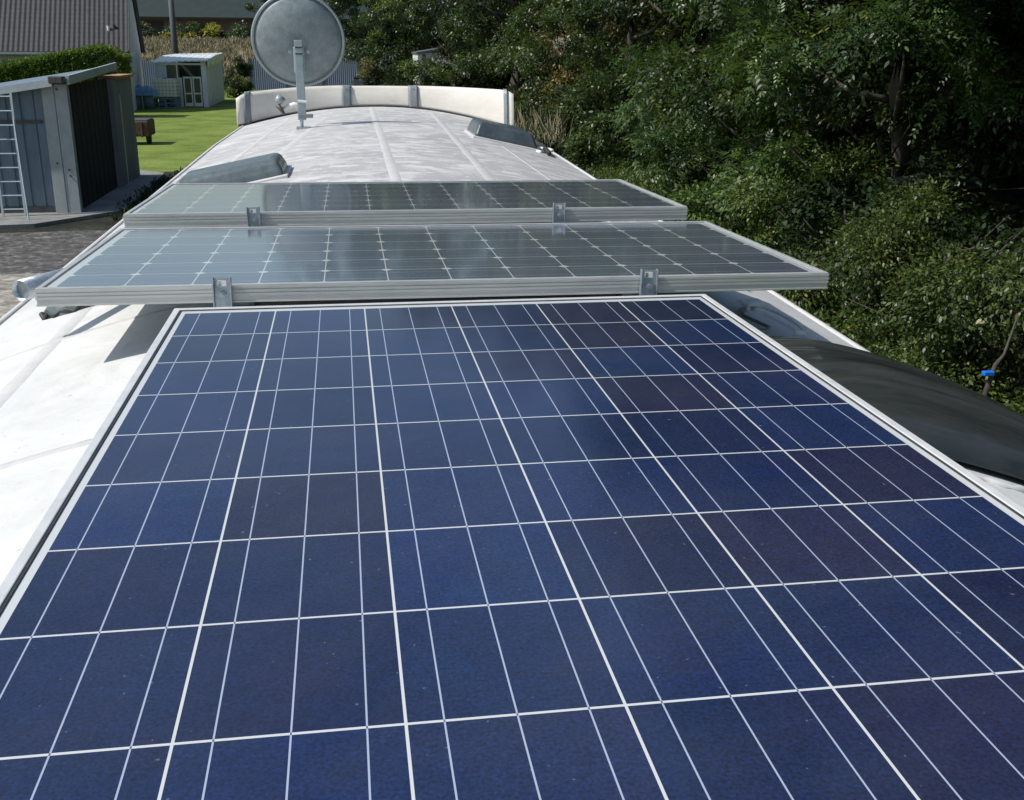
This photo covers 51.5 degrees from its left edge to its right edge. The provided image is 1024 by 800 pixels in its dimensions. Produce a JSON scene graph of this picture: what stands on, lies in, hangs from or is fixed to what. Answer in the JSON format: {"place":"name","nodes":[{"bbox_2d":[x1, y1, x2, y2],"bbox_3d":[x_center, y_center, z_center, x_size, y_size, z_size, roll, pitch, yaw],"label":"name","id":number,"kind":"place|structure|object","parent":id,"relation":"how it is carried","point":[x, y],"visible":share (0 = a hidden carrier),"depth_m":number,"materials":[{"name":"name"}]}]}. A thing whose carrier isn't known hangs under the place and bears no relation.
{"place":"outdoors","nodes":[
{"label":"outdoors","id":0,"kind":"place"},
{"bbox_2d":[0,0,144,110],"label":"house","id":1,"kind":"structure","parent":0,"point":[29,28],"depth_m":57.34,"materials":[{"name":"metal"}]},
{"bbox_2d":[141,44,928,88],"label":"dry field","id":2,"kind":"structure","parent":0,"point":[240,50],"depth_m":106.72,"materials":[{"name":"beige plant"}]},
{"bbox_2d":[140,21,158,43],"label":"field bush","id":3,"kind":"object","parent":2,"relation":"on","point":[145,30],"visible":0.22,"depth_m":116.78,"materials":[{"name":"green plant"}]},
{"bbox_2d":[168,0,178,53],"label":"utility pole","id":4,"kind":"object","parent":2,"relation":"on","point":[174,42],"visible":0.48,"depth_m":90.11,"materials":[{"name":"grey wood"}]},
{"bbox_2d":[159,29,198,39],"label":"field bush","id":5,"kind":"object","parent":2,"relation":"on","point":[186,34],"visible":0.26,"depth_m":112.93,"materials":[{"name":"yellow plant"}]},
{"bbox_2d":[159,21,199,34],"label":"field bush","id":6,"kind":"object","parent":2,"relation":"on","point":[190,26],"visible":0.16,"depth_m":117.51,"materials":[{"name":"green plant"}]},
{"bbox_2d":[192,21,227,41],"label":"field bush","id":7,"kind":"object","parent":2,"relation":"on","point":[209,30],"visible":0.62,"depth_m":114.43,"materials":[{"name":"yellow plant"}]},
{"bbox_2d":[225,20,251,39],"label":"field bush","id":8,"kind":"object","parent":2,"relation":"on","point":[238,32],"visible":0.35,"depth_m":120.26,"materials":[{"name":"green plant"}]},
{"bbox_2d":[137,0,381,39],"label":"barn","id":9,"kind":"structure","parent":2,"relation":"on","point":[225,14],"depth_m":153.16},
{"bbox_2d":[142,21,163,35],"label":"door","id":10,"kind":"structure","parent":9,"relation":"in","point":[158,25],"depth_m":151.85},
{"bbox_2d":[141,34,380,86],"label":"dry grass","id":11,"kind":"structure","parent":2,"relation":"on","point":[226,47],"depth_m":106.40,"materials":[{"name":"beige plant"}]},
{"bbox_2d":[244,0,374,49],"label":"broadleaf tree","id":12,"kind":"object","parent":2,"relation":"on","point":[252,8],"visible":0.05,"depth_m":92.11,"materials":[{"name":"green plant"}]},
{"bbox_2d":[324,1,385,76],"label":"broadleaf tree","id":13,"kind":"object","parent":2,"relation":"on","point":[344,25],"visible":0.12,"depth_m":92.20,"materials":[{"name":"green plant"}]},
{"bbox_2d":[134,87,1023,331],"bbox_3d":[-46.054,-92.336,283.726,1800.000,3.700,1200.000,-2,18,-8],"label":"ground","id":14,"kind":"structure","parent":0,"point":[184,136],"depth_m":43.52,"materials":[{"name":"green plant"}]},
{"bbox_2d":[0,273,42,317],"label":"pale gravel drive","id":15,"kind":"structure","parent":14,"relation":"on","point":[9,301],"depth_m":15.71,"materials":[{"name":"beige gravel"}]},
{"bbox_2d":[0,107,1023,584],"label":"motorhome","id":16,"kind":"object","parent":15,"relation":"on","point":[64,379],"visible":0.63,"depth_m":2.33,"materials":[{"name":"white paint"}]},
{"bbox_2d":[12,268,63,300],"bbox_3d":[-1.060,-0.290,2.525,0.048,0.048,0.300,6,19,17],"label":"metal tube","id":17,"kind":"object","parent":16,"relation":"attached to","point":[23,289],"visible":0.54,"depth_m":2.40,"materials":[{"name":"metal"}]},
{"bbox_2d":[251,0,344,129],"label":"satellite dish","id":18,"kind":"object","parent":16,"relation":"on","point":[299,45],"visible":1,"depth_m":7.51,"materials":[{"name":"grey paint"}]},
{"bbox_2d":[236,85,513,126],"bbox_3d":[-1.235,-2.682,9.719,2.478,0.368,0.497,-2,18,-8],"label":"wind deflector","id":19,"kind":"object","parent":16,"relation":"on","point":[495,105],"visible":0.94,"depth_m":9.81,"materials":[{"name":"beige plastic"}]},
{"bbox_2d":[123,179,687,227],"bbox_3d":[-0.330,-0.611,3.395,1.595,0.125,0.827,-2,18,-8],"label":"solar panel","id":20,"kind":"object","parent":16,"relation":"on","point":[180,205],"visible":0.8,"depth_m":3.16,"materials":[{"name":"glass"}]},
{"bbox_2d":[34,221,828,319],"bbox_3d":[-0.287,-0.256,2.555,1.819,0.254,0.872,-2,17,-8],"label":"solar panel","id":21,"kind":"object","parent":16,"relation":"on","point":[229,266],"visible":0.89,"depth_m":2.34,"materials":[{"name":"glass"}]},
{"bbox_2d":[0,294,1023,799],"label":"solar panel","id":22,"kind":"object","parent":16,"relation":"on","point":[692,546],"visible":1,"depth_m":0.95,"materials":[{"name":"glass"}]},
{"bbox_2d":[508,124,550,154],"bbox_3d":[0.103,-2.058,8.319,0.071,0.047,2.756,-1,18,-6],"label":"roof hose","id":23,"kind":"object","parent":16,"relation":"on","point":[546,149],"visible":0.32,"depth_m":7.29,"materials":[{"name":"rubber"}]},
{"bbox_2d":[536,147,553,152],"bbox_3d":[0.211,-1.699,7.228,0.143,0.024,0.296,-2,18,-8],"label":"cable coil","id":24,"kind":"object","parent":16,"relation":"on","point":[541,148],"visible":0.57,"depth_m":7.22,"materials":[{"name":"white plastic"}]},
{"bbox_2d":[737,298,806,335],"bbox_3d":[0.585,-0.213,2.606,0.250,0.124,0.615,11,21,28],"label":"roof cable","id":25,"kind":"object","parent":16,"relation":"on","point":[747,304],"visible":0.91,"depth_m":2.75,"materials":[{"name":"plastic"}]},
{"bbox_2d":[0,230,107,273],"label":"gravel yard","id":26,"kind":"structure","parent":14,"relation":"on","point":[36,252],"depth_m":18.94,"materials":[{"name":"grey gravel"}]},
{"bbox_2d":[0,43,134,83],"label":"clipped hedge","id":27,"kind":"object","parent":14,"relation":"on","point":[69,59],"visible":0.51,"depth_m":52.59,"materials":[{"name":"green plant"}]},
{"bbox_2d":[0,170,164,228],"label":"concrete slab","id":28,"kind":"structure","parent":14,"relation":"on","point":[103,206],"depth_m":22.67,"materials":[{"name":"grey concrete"}]},
{"bbox_2d":[0,93,29,219],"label":"ladder","id":29,"kind":"object","parent":28,"relation":"on","point":[25,206],"visible":1,"depth_m":21.58,"materials":[{"name":"metal"}]},
{"bbox_2d":[0,62,139,212],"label":"shed","id":30,"kind":"structure","parent":28,"relation":"on","point":[78,147],"depth_m":22.40,"materials":[{"name":"metal"}]},
{"bbox_2d":[0,171,176,232],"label":"dark soil bed","id":31,"kind":"object","parent":14,"relation":"on","point":[103,223],"visible":0.11,"depth_m":21.30,"materials":[{"name":"black soil"}]},
{"bbox_2d":[108,166,186,223],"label":"weeds","id":32,"kind":"object","parent":31,"relation":"on","point":[146,195],"visible":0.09,"depth_m":24.49,"materials":[{"name":"green plant"}]},
{"bbox_2d":[136,96,141,108],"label":"water butt","id":33,"kind":"object","parent":14,"relation":"on","point":[139,101],"visible":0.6,"depth_m":61.06,"materials":[{"name":"blue plastic"}]},
{"bbox_2d":[135,85,158,95],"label":"tarpaulin","id":34,"kind":"object","parent":33,"relation":"on","point":[146,90],"visible":0.81,"depth_m":60.82,"materials":[{"name":"blue plastic"}]},
{"bbox_2d":[135,118,154,143],"bbox_3d":[-13.931,-9.987,39.481,1.080,0.900,1.460,-2,18,-8],"label":"garden trailer","id":35,"kind":"object","parent":14,"relation":"on","point":[145,127],"visible":0.47,"depth_m":38.92,"materials":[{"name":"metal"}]},
{"bbox_2d":[142,96,153,108],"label":"water butt","id":36,"kind":"object","parent":14,"relation":"on","point":[148,102],"visible":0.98,"depth_m":61.14,"materials":[{"name":"blue plastic"}]},
{"bbox_2d":[150,78,180,107],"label":"water tank","id":37,"kind":"object","parent":14,"relation":"on","point":[167,89],"visible":0.89,"depth_m":62.18,"materials":[{"name":"plastic"}]},
{"bbox_2d":[142,60,224,89],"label":"sheet fence","id":38,"kind":"object","parent":14,"relation":"on","point":[149,69],"visible":0.12,"depth_m":86.53,"materials":[{"name":"grey metal"}]},
{"bbox_2d":[151,52,224,106],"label":"greenhouse shed","id":39,"kind":"structure","parent":14,"relation":"on","point":[199,83],"depth_m":64.60,"materials":[{"name":"grey plastic"}]},
{"bbox_2d":[183,77,193,105],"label":"door","id":40,"kind":"structure","parent":39,"relation":"in","point":[187,81],"depth_m":63.58,"materials":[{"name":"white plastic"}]},
{"bbox_2d":[192,77,202,105],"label":"door","id":41,"kind":"structure","parent":39,"relation":"in","point":[197,87],"depth_m":63.66,"materials":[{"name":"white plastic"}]},
{"bbox_2d":[224,73,249,97],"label":"shrub","id":42,"kind":"object","parent":14,"relation":"on","point":[232,88],"visible":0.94,"depth_m":76.31,"materials":[{"name":"green plant"}]},
{"bbox_2d":[223,55,254,92],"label":"shrub","id":43,"kind":"object","parent":14,"relation":"on","point":[243,69],"visible":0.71,"depth_m":81.64,"materials":[{"name":"green plant"}]},
{"bbox_2d":[248,57,358,90],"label":"sheet fence","id":44,"kind":"object","parent":14,"relation":"on","point":[344,73],"visible":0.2,"depth_m":89.18,"materials":[{"name":"grey metal"}]},
{"bbox_2d":[351,77,378,85],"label":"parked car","id":45,"kind":"object","parent":14,"relation":"on","point":[356,81],"visible":0.05,"depth_m":50.64,"materials":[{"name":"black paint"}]},
{"bbox_2d":[356,56,391,85],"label":"shrub","id":46,"kind":"object","parent":14,"relation":"on","point":[377,74],"visible":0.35,"depth_m":49.00,"materials":[{"name":"green plant"}]},
{"bbox_2d":[380,56,458,85],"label":"shrub","id":47,"kind":"object","parent":14,"relation":"on","point":[397,79],"visible":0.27,"depth_m":46.19,"materials":[{"name":"green plant"}]},
{"bbox_2d":[376,0,1023,100],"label":"wood","id":48,"kind":"object","parent":14,"relation":"on","point":[509,76],"visible":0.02,"depth_m":81.92,"materials":[{"name":"green plant"}]},
{"bbox_2d":[531,6,989,46],"label":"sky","id":49,"kind":"structure","parent":0,"point":[559,39],"materials":[{"name":"white"}]},
{"bbox_2d":[544,95,1023,402],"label":"forest floor","id":50,"kind":"structure","parent":0,"point":[1008,196],"depth_m":20.90,"materials":[{"name":"soil"}]},
{"bbox_2d":[323,0,465,81],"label":"broadleaf tree","id":51,"kind":"object","parent":50,"relation":"on","point":[357,24],"visible":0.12,"depth_m":75.55,"materials":[{"name":"green plant"}]},
{"bbox_2d":[357,0,463,85],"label":"broadleaf tree","id":52,"kind":"object","parent":50,"relation":"on","point":[380,38],"visible":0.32,"depth_m":65.21,"materials":[{"name":"green plant"}]},
{"bbox_2d":[411,48,471,87],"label":"outbuilding","id":53,"kind":"structure","parent":50,"relation":"on","point":[420,54],"depth_m":53.39,"materials":[{"name":"white wood"}]},
{"bbox_2d":[420,1,467,87],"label":"broadleaf tree","id":54,"kind":"object","parent":50,"relation":"on","point":[447,54],"visible":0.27,"depth_m":51.09,"materials":[{"name":"green plant"}]},
{"bbox_2d":[358,0,537,85],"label":"broadleaf tree","id":55,"kind":"object","parent":50,"relation":"on","point":[399,49],"visible":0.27,"depth_m":65.91,"materials":[{"name":"green plant"}]},
{"bbox_2d":[403,0,599,107],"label":"broadleaf tree","id":56,"kind":"object","parent":50,"relation":"on","point":[419,11],"visible":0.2,"depth_m":50.01,"materials":[{"name":"green plant"}]},
{"bbox_2d":[437,0,627,130],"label":"broadleaf tree","id":57,"kind":"object","parent":50,"relation":"on","point":[468,13],"visible":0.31,"depth_m":43.72,"materials":[{"name":"green plant"}]},
{"bbox_2d":[514,101,590,146],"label":"dry stems","id":58,"kind":"object","parent":50,"relation":"on","point":[548,127],"visible":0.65,"depth_m":31.01,"materials":[{"name":"beige plant"}]},
{"bbox_2d":[514,81,610,161],"bbox_3d":[1.306,-9.262,35.556,4.119,2.747,4.211,2,18,5],"label":"bramble bush","id":59,"kind":"object","parent":50,"relation":"on","point":[523,105],"visible":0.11,"depth_m":34.98,"materials":[{"name":"green plant"}]},
{"bbox_2d":[499,0,668,146],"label":"broadleaf tree","id":60,"kind":"object","parent":50,"relation":"on","point":[560,78],"visible":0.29,"depth_m":39.14,"materials":[{"name":"green plant"}]},
{"bbox_2d":[494,0,712,163],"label":"broadleaf tree","id":61,"kind":"object","parent":50,"relation":"on","point":[587,48],"visible":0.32,"depth_m":33.38,"materials":[{"name":"green plant"}]},
{"bbox_2d":[561,109,705,176],"bbox_3d":[3.482,-6.605,27.514,3.650,2.761,4.106,-9,20,-26],"label":"bramble bush","id":62,"kind":"object","parent":50,"relation":"on","point":[607,130],"visible":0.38,"depth_m":27.13,"materials":[{"name":"green plant"}]},
{"bbox_2d":[587,0,795,99],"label":"broadleaf tree","id":63,"kind":"object","parent":50,"relation":"on","point":[645,41],"visible":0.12,"depth_m":35.49,"materials":[{"name":"green plant"}]},
{"bbox_2d":[563,0,866,142],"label":"broadleaf tree","id":64,"kind":"object","parent":50,"relation":"on","point":[588,11],"visible":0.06,"depth_m":30.47,"materials":[{"name":"green plant"}]},
{"bbox_2d":[642,126,797,220],"bbox_3d":[4.291,-4.273,20.995,3.836,2.494,2.845,10,20,26],"label":"bramble bush","id":65,"kind":"object","parent":50,"relation":"on","point":[695,175],"visible":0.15,"depth_m":21.32,"materials":[{"name":"green plant"}]},
{"bbox_2d":[603,0,856,188],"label":"broadleaf tree","id":66,"kind":"object","parent":50,"relation":"on","point":[668,37],"visible":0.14,"depth_m":26.42,"materials":[{"name":"green plant"}]},
{"bbox_2d":[597,0,895,224],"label":"broadleaf tree","id":67,"kind":"object","parent":50,"relation":"on","point":[639,114],"visible":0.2,"depth_m":21.16,"materials":[{"name":"green plant"}]},
{"bbox_2d":[662,122,853,258],"bbox_3d":[4.366,-3.127,17.167,3.502,2.692,3.404,-7,20,-21],"label":"bramble bush","id":68,"kind":"object","parent":50,"relation":"on","point":[781,161],"visible":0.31,"depth_m":16.57,"materials":[{"name":"green plant"}]},
{"bbox_2d":[581,141,1023,414],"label":"ground cover","id":69,"kind":"object","parent":50,"relation":"on","point":[878,342],"visible":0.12,"depth_m":13.06,"materials":[{"name":"green plant"}]},
{"bbox_2d":[615,0,1022,239],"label":"broadleaf tree","id":70,"kind":"object","parent":50,"relation":"on","point":[662,101],"visible":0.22,"depth_m":17.70,"materials":[{"name":"green plant"}]},
{"bbox_2d":[641,1,1017,156],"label":"broadleaf tree","id":71,"kind":"object","parent":50,"relation":"on","point":[842,70],"visible":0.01,"depth_m":25.95,"materials":[{"name":"green plant"}]},
{"bbox_2d":[657,0,1023,319],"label":"broadleaf tree","id":72,"kind":"object","parent":50,"relation":"on","point":[899,19],"visible":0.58,"depth_m":14.47,"materials":[{"name":"green plant"}]},
{"bbox_2d":[710,133,971,321],"bbox_3d":[4.366,-2.312,14.576,3.212,2.607,2.724,-3,19,-12],"label":"bramble bush","id":73,"kind":"object","parent":50,"relation":"on","point":[801,207],"visible":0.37,"depth_m":14.43,"materials":[{"name":"green plant"}]},
{"bbox_2d":[697,0,1023,180],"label":"broadleaf tree","id":74,"kind":"object","parent":50,"relation":"on","point":[994,5],"visible":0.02,"depth_m":23.29,"materials":[{"name":"green plant"}]},
{"bbox_2d":[796,0,1023,222],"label":"broadleaf tree","id":75,"kind":"object","parent":50,"relation":"on","point":[827,136],"visible":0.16,"depth_m":16.52,"materials":[{"name":"green plant"}]},
{"bbox_2d":[798,172,1023,391],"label":"bramble bush","id":76,"kind":"object","parent":50,"relation":"on","point":[878,246],"visible":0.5,"depth_m":12.03,"materials":[{"name":"green plant"}]},
{"bbox_2d":[867,238,1023,413],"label":"bramble bush","id":77,"kind":"object","parent":50,"relation":"on","point":[922,295],"visible":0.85,"depth_m":9.95,"materials":[{"name":"green plant"}]},
{"bbox_2d":[875,0,1023,282],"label":"broadleaf tree","id":78,"kind":"object","parent":50,"relation":"on","point":[1018,181],"visible":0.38,"depth_m":15.14,"materials":[{"name":"green plant"}]},
{"bbox_2d":[939,2,964,202],"bbox_3d":[5.819,-9.693,18.819,8.732,13.643,8.570,-2,18,-8],"label":"overhanging tree","id":79,"kind":"object","parent":50,"relation":"on","point":[951,97],"depth_m":19.92,"materials":[{"name":"green plant"}]},
{"bbox_2d":[981,314,1018,395],"bbox_3d":[3.834,0.056,8.523,0.291,1.503,0.076,-2,18,-8],"label":"wooden stake","id":80,"kind":"object","parent":50,"relation":"on","point":[990,374],"visible":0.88,"depth_m":8.41,"materials":[{"name":"brown wood"}]}
]}

